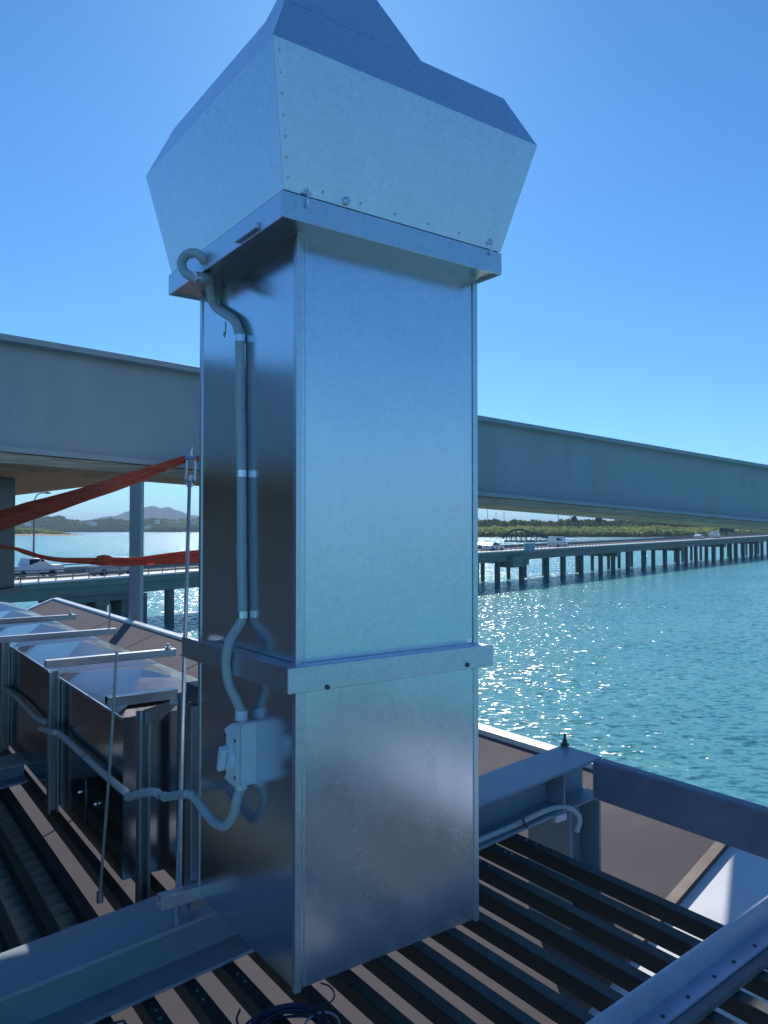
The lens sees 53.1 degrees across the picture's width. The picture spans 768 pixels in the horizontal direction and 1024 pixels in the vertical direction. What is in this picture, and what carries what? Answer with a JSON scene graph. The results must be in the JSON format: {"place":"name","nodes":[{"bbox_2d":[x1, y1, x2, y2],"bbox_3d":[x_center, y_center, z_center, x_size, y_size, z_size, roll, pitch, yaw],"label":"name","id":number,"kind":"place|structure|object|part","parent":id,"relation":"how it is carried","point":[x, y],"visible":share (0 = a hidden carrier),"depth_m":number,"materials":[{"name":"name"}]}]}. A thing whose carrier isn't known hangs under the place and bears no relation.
{"place":"outdoors","nodes":[
{"label":"outdoors","id":0,"kind":"place"},
{"bbox_2d":[17,518,198,531],"bbox_3d":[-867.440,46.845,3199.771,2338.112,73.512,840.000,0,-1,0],"label":"hills","id":1,"kind":"structure","parent":0,"point":[183,522],"depth_m":2927.02,"materials":[{"name":"green plant"}]},
{"bbox_2d":[15,515,198,531],"bbox_3d":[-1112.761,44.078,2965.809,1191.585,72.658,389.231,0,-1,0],"label":"hillside woods","id":2,"kind":"object","parent":1,"relation":"on","point":[103,524],"visible":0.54,"depth_m":2864.91,"materials":[{"name":"green plant"}]},
{"bbox_2d":[80,506,198,520],"bbox_3d":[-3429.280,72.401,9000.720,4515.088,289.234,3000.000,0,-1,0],"label":"mountain","id":3,"kind":"structure","parent":0,"point":[159,513],"depth_m":8247.92,"materials":[{"name":"green plant"}]},
{"bbox_2d":[0,333,767,522],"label":"roof beam","id":4,"kind":"structure","parent":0,"point":[60,400],"depth_m":3.99,"materials":[{"name":"grey metal"}]},
{"bbox_2d":[0,452,767,531],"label":"flange","id":5,"kind":"structure","parent":4,"relation":"attached to","point":[52,465],"depth_m":5.12,"materials":[{"name":"grey metal"}]},
{"bbox_2d":[0,0,767,521],"label":"sky","id":6,"kind":"structure","parent":0,"point":[629,300],"materials":[{"name":"blue"}]},
{"bbox_2d":[12,532,767,806],"bbox_3d":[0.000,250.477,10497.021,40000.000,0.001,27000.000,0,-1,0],"label":"water","id":7,"kind":"structure","parent":0,"point":[660,670],"depth_m":56.29,"materials":[{"name":"blue liquid"}]},
{"bbox_2d":[15,534,85,535],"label":"sandbar","id":8,"kind":"structure","parent":7,"relation":"in","point":[47,535],"depth_m":1114.55,"materials":[{"name":"beige sand"}]},
{"bbox_2d":[15,527,71,534],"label":"shore scrub","id":9,"kind":"object","parent":8,"relation":"on","point":[27,531],"visible":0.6,"depth_m":1186.24,"materials":[{"name":"green plant"}]},
{"bbox_2d":[0,532,767,624],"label":"road bridge","id":10,"kind":"structure","parent":7,"relation":"in","point":[82,586],"depth_m":120.01,"materials":[{"name":"concrete"}]},
{"bbox_2d":[14,558,63,577],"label":"pickup truck","id":11,"kind":"object","parent":10,"relation":"on","point":[32,564],"visible":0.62,"depth_m":69.87,"materials":[{"name":"paint"}]},
{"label":"window","id":12,"kind":"part","parent":11,"relation":"part of","materials":[{"name":"black glass"}]},
{"bbox_2d":[33,492,50,557],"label":"street lamp","id":13,"kind":"object","parent":10,"relation":"on","point":[34,523],"visible":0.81,"depth_m":73.91,"materials":[{"name":"grey metal"}]},
{"bbox_2d":[86,565,128,575],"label":"car","id":14,"kind":"object","parent":10,"relation":"on","point":[108,569],"visible":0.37,"depth_m":70.25,"materials":[{"name":"paint"}]},
{"bbox_2d":[482,542,503,550],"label":"car","id":15,"kind":"object","parent":10,"relation":"on","point":[490,544],"visible":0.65,"depth_m":123.37,"materials":[{"name":"paint"}]},
{"bbox_2d":[502,529,548,541],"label":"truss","id":16,"kind":"object","parent":10,"relation":"on","point":[521,540],"visible":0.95,"depth_m":174.81,"materials":[{"name":"metal"}]},
{"bbox_2d":[524,542,534,552],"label":"site barrier","id":17,"kind":"object","parent":10,"relation":"on","point":[529,546],"visible":1,"depth_m":126.47,"materials":[{"name":"plastic"}]},
{"bbox_2d":[547,536,567,546],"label":"van","id":18,"kind":"object","parent":10,"relation":"on","point":[555,540],"visible":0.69,"depth_m":141.36,"materials":[{"name":"paint"}]},
{"bbox_2d":[694,534,704,538],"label":"car","id":19,"kind":"object","parent":10,"relation":"on","point":[699,535],"visible":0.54,"depth_m":207.38,"materials":[{"name":"paint"}]},
{"bbox_2d":[709,531,719,537],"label":"van","id":20,"kind":"object","parent":10,"relation":"on","point":[713,533],"visible":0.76,"depth_m":217.97,"materials":[{"name":"paint"}]},
{"bbox_2d":[719,528,734,537],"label":"sign gantry","id":21,"kind":"object","parent":10,"relation":"on","point":[725,530],"visible":0.47,"depth_m":234.54,"materials":[{"name":"metal"}]},
{"bbox_2d":[478,524,727,536],"bbox_3d":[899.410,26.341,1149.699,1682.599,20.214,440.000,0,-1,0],"label":"terrain","id":22,"kind":"structure","parent":0,"point":[579,535],"depth_m":947.75,"materials":[{"name":"green plant"}]},
{"bbox_2d":[571,516,577,526],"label":"broadleaf tree","id":23,"kind":"object","parent":22,"relation":"on","point":[574,519],"visible":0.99,"depth_m":1019.02,"materials":[{"name":"green plant"}]},
{"bbox_2d":[478,518,704,526],"bbox_3d":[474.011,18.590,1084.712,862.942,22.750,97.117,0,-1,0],"label":"woodland","id":24,"kind":"object","parent":22,"relation":"on","point":[562,522],"visible":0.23,"depth_m":1052.91,"materials":[{"name":"green plant"}]},
{"bbox_2d":[595,518,602,526],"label":"broadleaf tree","id":25,"kind":"object","parent":22,"relation":"on","point":[598,520],"visible":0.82,"depth_m":1018.58,"materials":[{"name":"green plant"}]},
{"bbox_2d":[478,525,767,535],"bbox_3d":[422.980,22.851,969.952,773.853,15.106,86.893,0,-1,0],"label":"mangroves","id":26,"kind":"object","parent":22,"relation":"on","point":[602,530],"visible":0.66,"depth_m":939.73,"materials":[{"name":"green plant"}]},
{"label":"building wall","id":27,"kind":"object","parent":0,"visible":0},
{"bbox_2d":[9,597,728,1023],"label":"awning roof","id":28,"kind":"structure","parent":27,"relation":"on","point":[661,859],"depth_m":3.93,"materials":[{"name":"metal"}]},
{"bbox_2d":[0,799,78,952],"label":"corrugated sheet","id":29,"kind":"object","parent":28,"relation":"on","point":[22,920],"depth_m":3.34,"materials":[{"name":"grey metal"}]},
{"bbox_2d":[588,846,767,1023],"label":"pale roof","id":30,"kind":"structure","parent":27,"relation":"on","point":[732,884],"depth_m":3.54,"materials":[{"name":"white metal"}]},
{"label":"hoarding","id":31,"kind":"object","parent":27,"relation":"on","visible":0},
{"bbox_2d":[0,752,27,789],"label":"deck beam","id":32,"kind":"structure","parent":31,"relation":"attached to","point":[12,769],"depth_m":4.50,"materials":[{"name":"grey metal"}]},
{"bbox_2d":[0,602,197,879],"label":"horizontal duct","id":33,"kind":"object","parent":32,"relation":"on","point":[85,717],"visible":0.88,"depth_m":3.51,"materials":[{"name":"metal"}]},
{"bbox_2d":[0,643,9,751],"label":"channel post","id":34,"kind":"object","parent":33,"relation":"attached to","point":[4,695],"visible":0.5,"depth_m":4.96,"materials":[{"name":"silver metal"}]},
{"bbox_2d":[3,686,46,724],"bbox_3d":[-2.258,1.136,4.687,0.029,0.076,1.696,1,-2,-36],"label":"conduit","id":35,"kind":"object","parent":34,"relation":"attached to","point":[26,707],"visible":0.94,"depth_m":4.37,"materials":[{"name":"grey plastic"}]},
{"bbox_2d":[0,614,75,624],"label":"channel strut","id":36,"kind":"object","parent":33,"relation":"on","point":[35,619],"visible":1,"depth_m":5.94,"materials":[{"name":"silver metal"}]},
{"bbox_2d":[46,670,59,813],"bbox_3d":[-1.668,1.157,3.874,0.050,0.704,0.050,1,-2,-36],"label":"channel post","id":37,"kind":"object","parent":33,"relation":"attached to","point":[53,741],"visible":1,"depth_m":3.88,"materials":[{"name":"silver metal"}]},
{"bbox_2d":[38,726,57,735],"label":"conduit","id":38,"kind":"object","parent":37,"relation":"attached to","point":[42,729],"visible":0.98,"depth_m":3.83,"materials":[{"name":"grey plastic"}]},
{"bbox_2d":[0,628,116,642],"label":"channel strut","id":39,"kind":"object","parent":33,"relation":"on","point":[54,635],"visible":1,"depth_m":5.03,"materials":[{"name":"silver metal"}]},
{"bbox_2d":[109,605,110,627],"bbox_3d":[-1.876,0.716,5.253,0.011,0.160,0.011,-1,-1,22],"label":"threaded rod","id":40,"kind":"object","parent":39,"relation":"on","point":[109,615],"visible":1,"depth_m":5.25,"materials":[{"name":"metal"}]},
{"bbox_2d":[56,730,129,795],"bbox_3d":[-1.284,1.073,3.337,0.038,0.038,1.051,1,-2,-36],"label":"conduit","id":41,"kind":"object","parent":33,"relation":"attached to","point":[102,772],"visible":0.94,"depth_m":3.25,"materials":[{"name":"grey plastic"}]},
{"bbox_2d":[44,648,175,668],"bbox_3d":[-1.468,0.790,4.164,0.690,0.041,0.041,1,-2,-36],"label":"channel strut","id":42,"kind":"object","parent":33,"relation":"on","point":[93,659],"visible":1,"depth_m":4.12,"materials":[{"name":"silver metal"}]},
{"bbox_2d":[105,687,177,707],"bbox_3d":[-1.014,0.777,3.222,0.295,0.041,0.041,1,-2,-36],"label":"channel strut","id":43,"kind":"object","parent":33,"relation":"on","point":[144,696],"visible":0.86,"depth_m":3.20,"materials":[{"name":"silver metal"}]},
{"bbox_2d":[0,470,141,494],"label":"roof soffit","id":44,"kind":"structure","parent":31,"relation":"on","point":[27,483],"depth_m":4.67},
{"bbox_2d":[0,477,21,593],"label":"dark column","id":45,"kind":"structure","parent":44,"relation":"attached to","point":[7,536],"depth_m":4.33,"materials":[{"name":"paint"}]},
{"bbox_2d":[0,545,198,565],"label":"webbing strap","id":46,"kind":"object","parent":45,"relation":"attached to","point":[172,558],"visible":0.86,"depth_m":4.24,"materials":[{"name":"red fabric"}]},
{"bbox_2d":[96,555,111,565],"bbox_3d":[-1.500,0.259,4.113,0.080,0.060,0.033,0,-1,-14],"label":"strap fold","id":47,"kind":"object","parent":46,"relation":"attached to","point":[103,560],"visible":1,"depth_m":4.11,"materials":[{"name":"red fabric"}]},
{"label":"wharf","id":48,"kind":"structure","parent":0,"visible":0},
{"bbox_2d":[129,482,143,622],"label":"pale column","id":49,"kind":"structure","parent":48,"relation":"on","point":[136,529],"depth_m":12.50,"materials":[{"name":"paint"}]},
{"bbox_2d":[528,799,600,930],"bbox_3d":[0.880,3.244,3.730,0.262,3.686,0.300,1,-2,-36],"label":"steel post","id":50,"kind":"object","parent":48,"relation":"on","point":[583,845],"visible":0.28,"depth_m":3.73,"materials":[{"name":"grey metal"}]},
{"bbox_2d":[0,733,601,1023],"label":"deck beam","id":51,"kind":"structure","parent":50,"relation":"on","point":[95,970],"depth_m":2.52,"materials":[{"name":"grey metal"}]},
{"bbox_2d":[174,447,196,925],"bbox_3d":[-0.826,0.514,3.147,0.061,1.699,1.328,0,-1,-12],"label":"tie rod","id":52,"kind":"object","parent":51,"relation":"attached to","point":[189,480],"visible":0.98,"depth_m":3.03,"materials":[{"name":"metal"}]},
{"bbox_2d":[0,456,184,530],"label":"webbing strap","id":53,"kind":"object","parent":52,"relation":"attached to","point":[16,515],"visible":1,"depth_m":3.70,"materials":[{"name":"red fabric"}]},
{"bbox_2d":[185,703,202,910],"bbox_3d":[-0.632,0.975,2.559,0.045,0.668,0.055,1,-2,-36],"label":"galvanised post","id":54,"kind":"object","parent":51,"relation":"on","point":[191,747],"visible":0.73,"depth_m":2.54,"materials":[{"name":"silver metal"}]},
{"bbox_2d":[186,681,197,704],"bbox_3d":[-0.621,0.609,2.591,0.060,0.061,0.100,1,-2,-36],"label":"bracket","id":55,"kind":"object","parent":54,"relation":"attached to","point":[191,691],"visible":0.49,"depth_m":2.57,"materials":[{"name":"metal"}]},
{"bbox_2d":[146,0,536,993],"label":"exhaust duct","id":56,"kind":"object","parent":51,"relation":"on","point":[336,186],"visible":0.99,"depth_m":2.14,"materials":[{"name":"metal"}]},
{"bbox_2d":[157,882,201,910],"bbox_3d":[-0.615,1.235,2.500,0.240,0.040,0.040,1,-2,-36],"label":"foot bracket","id":57,"kind":"object","parent":56,"relation":"attached to","point":[174,897],"visible":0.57,"depth_m":2.45,"materials":[{"name":"grey metal"}]},
{"bbox_2d":[177,248,213,283],"bbox_3d":[-0.546,-0.729,2.328,0.109,0.111,0.157,-1,-2,32],"label":"flexible conduit","id":58,"kind":"object","parent":56,"relation":"attached to","point":[186,255],"visible":0.94,"depth_m":2.27,"materials":[{"name":"grey plastic"}]},
{"bbox_2d":[205,281,247,710],"bbox_3d":[-0.474,-0.079,2.303,0.079,1.307,0.267,1,-1,-27],"label":"conduit","id":59,"kind":"object","parent":56,"relation":"attached to","point":[241,544],"visible":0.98,"depth_m":2.22,"materials":[{"name":"grey plastic"}]},
{"bbox_2d":[217,709,256,790],"bbox_3d":[-0.416,0.674,2.145,0.075,0.221,0.114,-1,-2,35],"label":"isolator switch","id":60,"kind":"object","parent":56,"relation":"attached to","point":[236,760],"visible":0.98,"depth_m":2.14,"materials":[{"name":"grey plastic"}]},
{"bbox_2d":[186,789,244,830],"bbox_3d":[-0.503,0.855,2.275,0.042,0.150,0.300,1,-2,-42],"label":"conduit","id":61,"kind":"object","parent":60,"relation":"attached to","point":[207,814],"visible":1,"depth_m":2.22,"materials":[{"name":"grey plastic"}]},
{"bbox_2d":[156,789,190,801],"bbox_3d":[-0.676,0.910,2.473,0.030,0.101,0.259,1,-2,-36],"label":"conduit","id":62,"kind":"object","parent":61,"relation":"attached to","point":[161,796],"visible":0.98,"depth_m":2.45,"materials":[{"name":"grey plastic"}]},
{"bbox_2d":[325,969,413,1023],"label":"timber joist","id":63,"kind":"object","parent":51,"relation":"attached to","point":[371,1004],"depth_m":2.38,"materials":[{"name":"wood"}]},
{"bbox_2d":[361,954,476,1023],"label":"timber joist","id":64,"kind":"object","parent":51,"relation":"attached to","point":[425,1000],"depth_m":2.39,"materials":[{"name":"wood"}]},
{"bbox_2d":[521,817,527,827],"bbox_3d":[0.624,1.378,3.408,0.022,0.057,0.042,-1,-2,33],"label":"cable clamp","id":65,"kind":"object","parent":51,"relation":"attached to","point":[524,822],"visible":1,"depth_m":3.40,"materials":[{"name":"metal"}]},
{"bbox_2d":[479,804,581,843],"bbox_3d":[0.639,1.422,3.439,0.654,0.138,0.066,1,-2,-32],"label":"conduit","id":66,"kind":"object","parent":51,"relation":"attached to","point":[516,824],"visible":0.96,"depth_m":3.47,"materials":[{"name":"grey plastic"}]},
{"bbox_2d":[553,812,566,822],"bbox_3d":[0.809,1.404,3.530,0.070,0.032,0.020,1,-2,-36],"label":"cleat","id":67,"kind":"object","parent":51,"relation":"attached to","point":[559,817],"visible":1,"depth_m":3.52,"materials":[{"name":"silver metal"}]},
{"bbox_2d":[479,844,767,999],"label":"timber joist","id":68,"kind":"object","parent":51,"relation":"attached to","point":[661,934],"visible":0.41,"depth_m":2.81,"materials":[{"name":"wood"}]},
{"bbox_2d":[593,759,767,858],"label":"box rail","id":69,"kind":"object","parent":51,"relation":"attached to","point":[737,823],"visible":1,"depth_m":3.28,"materials":[{"name":"metal"}]},
{"bbox_2d":[669,947,767,1023],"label":"timber plate","id":70,"kind":"object","parent":51,"relation":"on","point":[701,1009],"depth_m":2.25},
{"bbox_2d":[0,899,21,951],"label":"timber joist","id":71,"kind":"object","parent":70,"relation":"on","point":[9,939],"depth_m":2.88,"materials":[{"name":"wood"}]},
{"bbox_2d":[0,825,113,1023],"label":"timber joist","id":72,"kind":"object","parent":70,"relation":"on","point":[40,913],"depth_m":3.19,"materials":[{"name":"wood"}]},
{"bbox_2d":[110,1019,126,1023],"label":"wire offcut","id":73,"kind":"object","parent":72,"relation":"on","point":[120,1021],"visible":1,"depth_m":2.30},
{"bbox_2d":[0,787,172,1023],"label":"timber joist","id":74,"kind":"object","parent":70,"relation":"on","point":[150,1011],"visible":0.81,"depth_m":3.30,"materials":[{"name":"wood"}]},
{"bbox_2d":[96,652,117,903],"bbox_3d":[-1.081,1.039,3.013,0.102,0.986,0.026,-1,-1,24],"label":"tie rod","id":75,"kind":"object","parent":74,"relation":"attached to","point":[100,896],"visible":1,"depth_m":3.00,"materials":[{"name":"metal"}]},
{"bbox_2d":[0,749,231,1023],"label":"timber joist","id":76,"kind":"object","parent":70,"relation":"on","point":[199,1002],"visible":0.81,"depth_m":3.26,"materials":[{"name":"wood"}]},
{"bbox_2d":[135,709,150,902],"bbox_3d":[-0.874,1.132,2.784,0.041,0.819,0.041,1,-2,-36],"label":"channel post","id":77,"kind":"object","parent":76,"relation":"on","point":[143,807],"visible":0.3,"depth_m":2.78,"materials":[{"name":"silver metal"}]},
{"bbox_2d":[124,787,160,801],"bbox_3d":[-0.855,0.998,2.706,0.034,0.131,0.322,1,-2,-36],"label":"conduit","id":78,"kind":"object","parent":77,"relation":"attached to","point":[142,793],"visible":0.98,"depth_m":2.66,"materials":[{"name":"grey plastic"}]},
{"bbox_2d":[141,700,177,723],"bbox_3d":[-0.806,0.694,2.718,0.030,0.117,0.347,1,-2,-36],"label":"gusset bracket","id":79,"kind":"object","parent":77,"relation":"attached to","point":[155,714],"visible":0.9,"depth_m":2.67,"materials":[{"name":"silver metal"}]},
{"bbox_2d":[236,1002,329,1023],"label":"cable coil","id":80,"kind":"object","parent":76,"relation":"on","point":[299,1009],"visible":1,"depth_m":2.27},
{"bbox_2d":[131,873,291,1023],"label":"timber joist","id":81,"kind":"object","parent":70,"relation":"on","point":[247,993],"visible":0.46,"depth_m":2.48,"materials":[{"name":"wood"}]},
{"bbox_2d":[176,692,189,885],"bbox_3d":[-0.803,1.126,3.071,0.041,0.800,0.041,1,-2,-36],"label":"channel post","id":82,"kind":"object","parent":81,"relation":"on","point":[183,813],"visible":0.15,"depth_m":3.08,"materials":[{"name":"silver metal"}]},
{"bbox_2d":[304,1011,340,1023],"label":"wire hoop","id":83,"kind":"object","parent":81,"relation":"on","point":[320,1012],"visible":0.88,"depth_m":2.25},
{"bbox_2d":[164,866,351,1023],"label":"timber joist","id":84,"kind":"object","parent":70,"relation":"on","point":[310,993],"depth_m":2.43,"materials":[{"name":"wood"}]},
{"bbox_2d":[320,982,334,1004],"bbox_3d":[-0.173,1.482,2.366,0.044,0.010,0.108,0,-1,-7],"label":"wire loop","id":85,"kind":"object","parent":84,"relation":"on","point":[330,987],"visible":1,"depth_m":2.36,"materials":[{"name":"black rubber"}]},
{"bbox_2d":[396,941,540,1023],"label":"timber joist","id":86,"kind":"object","parent":70,"relation":"on","point":[494,1007],"depth_m":2.41,"materials":[{"name":"wood"}]},
{"bbox_2d":[430,927,594,1023],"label":"timber joist","id":87,"kind":"object","parent":70,"relation":"on","point":[548,1002],"depth_m":2.43,"materials":[{"name":"wood"}]},
{"bbox_2d":[461,911,623,1011],"bbox_3d":[0.961,1.464,1.917,0.044,0.063,3.240,1,-2,-36],"label":"timber joist","id":88,"kind":"object","parent":70,"relation":"on","point":[582,986],"depth_m":2.50,"materials":[{"name":"wood"}]},
{"bbox_2d":[479,883,737,1023],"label":"timber joist","id":89,"kind":"object","parent":70,"relation":"on","point":[609,966],"depth_m":2.59,"materials":[{"name":"wood"}]},
{"bbox_2d":[479,858,767,1023],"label":"timber joist","id":90,"kind":"object","parent":70,"relation":"on","point":[744,1007],"visible":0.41,"depth_m":2.65,"materials":[{"name":"wood"}]},
{"bbox_2d":[498,834,767,969],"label":"timber joist","id":91,"kind":"object","parent":70,"relation":"on","point":[677,916],"visible":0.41,"depth_m":2.92,"materials":[{"name":"wood"}]},
{"bbox_2d":[585,895,767,1023],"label":"angle beam","id":92,"kind":"structure","parent":70,"relation":"on","point":[672,991],"depth_m":2.28,"materials":[{"name":"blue metal"}]}
]}

